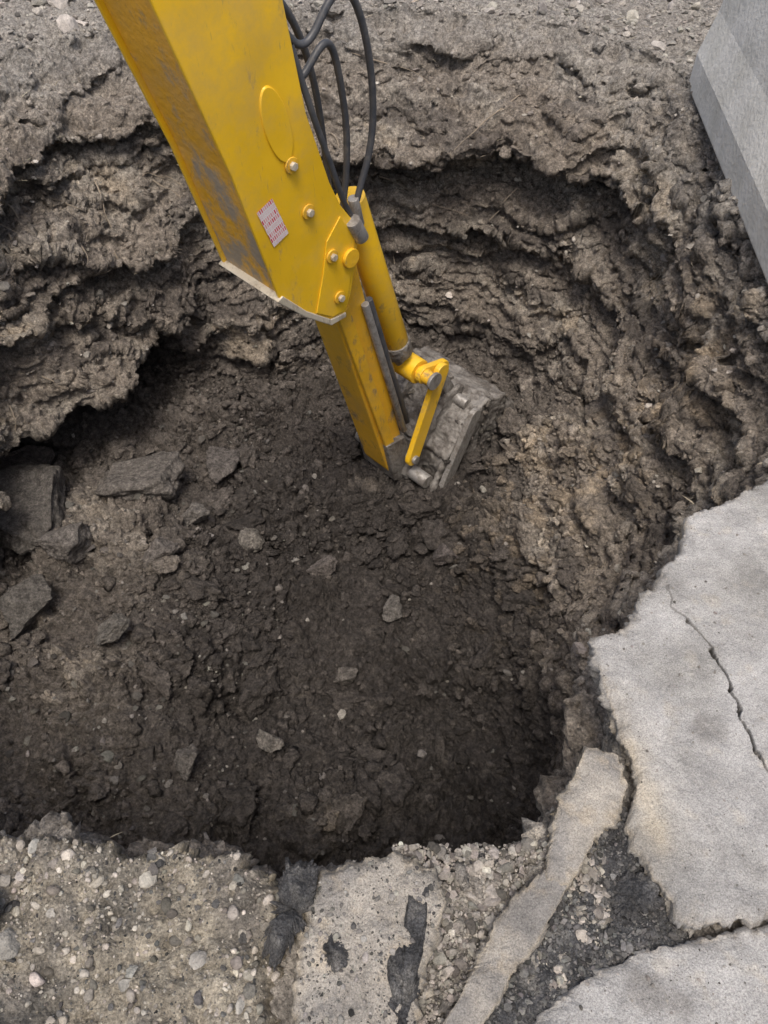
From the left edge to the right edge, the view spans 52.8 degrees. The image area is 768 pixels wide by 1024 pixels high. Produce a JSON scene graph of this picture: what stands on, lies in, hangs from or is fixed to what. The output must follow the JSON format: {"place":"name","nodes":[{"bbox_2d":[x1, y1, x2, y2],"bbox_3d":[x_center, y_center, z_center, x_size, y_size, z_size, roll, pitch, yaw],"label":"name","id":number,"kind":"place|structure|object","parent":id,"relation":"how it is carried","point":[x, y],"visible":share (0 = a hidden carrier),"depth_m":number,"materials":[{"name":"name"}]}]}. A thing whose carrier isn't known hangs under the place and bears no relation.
{"place":"outdoors","nodes":[
{"label":"outdoors","id":0,"kind":"place"},
{"bbox_2d":[0,0,767,1023],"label":"ground","id":1,"kind":"structure","parent":0,"point":[406,132],"depth_m":4.35,"materials":[{"name":"soil"}]},
{"bbox_2d":[0,833,305,1023],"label":"broken road base","id":2,"kind":"object","parent":1,"relation":"on","point":[15,1011],"visible":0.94,"depth_m":1.52,"materials":[{"name":"grey gravel"}]},
{"bbox_2d":[0,892,4,915],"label":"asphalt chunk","id":3,"kind":"object","parent":2,"relation":"on","point":[2,908],"visible":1,"depth_m":1.53,"materials":[{"name":"grey asphalt"}]},
{"bbox_2d":[0,838,254,1014],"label":"pebbles","id":4,"kind":"object","parent":2,"relation":"on","point":[9,945],"visible":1,"depth_m":1.49,"materials":[{"name":"stone"}]},
{"bbox_2d":[0,838,271,1023],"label":"asphalt crumbs","id":5,"kind":"object","parent":2,"relation":"on","point":[197,997],"visible":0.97,"depth_m":1.52,"materials":[{"name":"stone"}]},
{"bbox_2d":[0,836,288,1023],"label":"pebbles","id":6,"kind":"object","parent":2,"relation":"on","point":[36,979],"visible":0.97,"depth_m":1.53,"materials":[{"name":"stone"}]},
{"bbox_2d":[261,857,318,971],"bbox_3d":[-0.186,0.793,1.536,0.088,0.092,0.213,11,51,9],"label":"asphalt chunk","id":7,"kind":"object","parent":2,"relation":"on","point":[297,891],"visible":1,"depth_m":1.53,"materials":[{"name":"grey asphalt"}]},
{"bbox_2d":[0,444,458,780],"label":"rocks","id":8,"kind":"object","parent":1,"relation":"on","point":[32,483],"visible":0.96,"depth_m":4.35,"materials":[{"name":"stone"}]},
{"bbox_2d":[0,52,519,431],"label":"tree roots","id":9,"kind":"object","parent":1,"relation":"on","point":[114,253],"visible":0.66,"depth_m":4.64,"materials":[{"name":"brown plant"}]},
{"bbox_2d":[0,341,582,859],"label":"rubble stones","id":10,"kind":"object","parent":1,"relation":"on","point":[108,755],"visible":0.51,"depth_m":3.88,"materials":[{"name":"stone"}]},
{"bbox_2d":[0,325,590,873],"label":"soil clods","id":11,"kind":"object","parent":1,"relation":"on","point":[308,801],"visible":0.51,"depth_m":4.08,"materials":[{"name":"brown soil"}]},
{"bbox_2d":[94,0,514,491],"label":"excavator arm","id":12,"kind":"object","parent":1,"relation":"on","point":[222,84],"visible":0.88,"depth_m":2.92},
{"bbox_2d":[407,356,507,463],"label":"mud lumps","id":13,"kind":"object","parent":12,"relation":"on","point":[481,429],"visible":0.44,"depth_m":4.77,"materials":[{"name":"soil"}]},
{"bbox_2d":[0,0,718,87],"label":"gravel","id":14,"kind":"structure","parent":1,"relation":"on","point":[66,22],"depth_m":4.78,"materials":[{"name":"grey gravel"}]},
{"bbox_2d":[291,852,446,1023],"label":"concrete chunk","id":15,"kind":"object","parent":1,"relation":"on","point":[400,869],"visible":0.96,"depth_m":1.50,"materials":[{"name":"grey concrete"}]},
{"bbox_2d":[323,934,348,973],"bbox_3d":[-0.091,0.856,1.487,0.067,0.078,0.074,0,50,0],"label":"asphalt chunk","id":16,"kind":"object","parent":15,"relation":"on","point":[336,955],"visible":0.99,"depth_m":1.47,"materials":[{"name":"black asphalt"}]},
{"bbox_2d":[298,857,439,1023],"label":"pebbles","id":17,"kind":"object","parent":15,"relation":"on","point":[363,938],"visible":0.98,"depth_m":1.49,"materials":[{"name":"stone"}]},
{"bbox_2d":[298,860,440,1023],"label":"asphalt crumbs","id":18,"kind":"object","parent":15,"relation":"on","point":[351,1012],"visible":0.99,"depth_m":1.50,"materials":[{"name":"stone"}]},
{"bbox_2d":[0,4,767,890],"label":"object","id":19,"kind":"object","parent":1,"relation":"on","point":[534,830],"depth_m":4.38,"materials":[{"name":"soil"}]},
{"bbox_2d":[0,10,767,862],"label":"wall stones","id":20,"kind":"object","parent":1,"relation":"on","point":[578,646],"depth_m":4.38,"materials":[{"name":"stone"}]},
{"bbox_2d":[387,887,428,1023],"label":"asphalt chunk","id":21,"kind":"object","parent":1,"relation":"on","point":[402,971],"visible":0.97,"depth_m":1.45,"materials":[{"name":"black asphalt"}]},
{"bbox_2d":[484,807,694,1023],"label":"asphalt patch","id":22,"kind":"object","parent":1,"relation":"on","point":[545,975],"visible":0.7,"depth_m":1.53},
{"bbox_2d":[485,810,687,1023],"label":"asphalt crumbs","id":23,"kind":"object","parent":22,"relation":"on","point":[508,1005],"visible":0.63,"depth_m":1.53,"materials":[{"name":"stone"}]},
{"bbox_2d":[609,870,665,921],"bbox_3d":[0.511,0.791,1.594,0.113,0.098,0.097,-11,51,-9],"label":"asphalt chunk","id":24,"kind":"object","parent":1,"relation":"on","point":[634,895],"visible":0.98,"depth_m":1.56,"materials":[{"name":"grey asphalt"}]},
{"bbox_2d":[533,921,767,1023],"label":"concrete slab","id":25,"kind":"structure","parent":1,"relation":"on","point":[751,1002],"depth_m":1.45,"materials":[{"name":"grey concrete"}]},
{"bbox_2d":[586,479,767,938],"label":"concrete slab","id":26,"kind":"structure","parent":1,"relation":"on","point":[716,877],"depth_m":1.80,"materials":[{"name":"grey concrete"}]},
{"bbox_2d":[547,485,767,1023],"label":"grit","id":27,"kind":"object","parent":26,"relation":"on","point":[648,950],"visible":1,"depth_m":1.63,"materials":[{"name":"stone"}]},
{"bbox_2d":[689,0,767,282],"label":"concrete barrier","id":28,"kind":"object","parent":1,"relation":"on","point":[728,80],"visible":0.95,"depth_m":3.46,"materials":[{"name":"grey concrete"}]},
{"bbox_2d":[390,837,612,1023],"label":"gravel","id":29,"kind":"structure","parent":0,"point":[484,868],"depth_m":1.59,"materials":[{"name":"grey gravel"}]},
{"bbox_2d":[442,869,566,1023],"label":"concrete chunk","id":30,"kind":"object","parent":29,"relation":"on","point":[513,940],"visible":1,"depth_m":1.50,"materials":[{"name":"grey concrete"}]},
{"bbox_2d":[543,746,627,891],"bbox_3d":[0.431,0.687,1.700,0.143,0.147,0.358,28,55,21],"label":"concrete chunk","id":31,"kind":"object","parent":29,"relation":"on","point":[589,809],"visible":0.97,"depth_m":1.66,"materials":[{"name":"grey concrete"}]}
]}

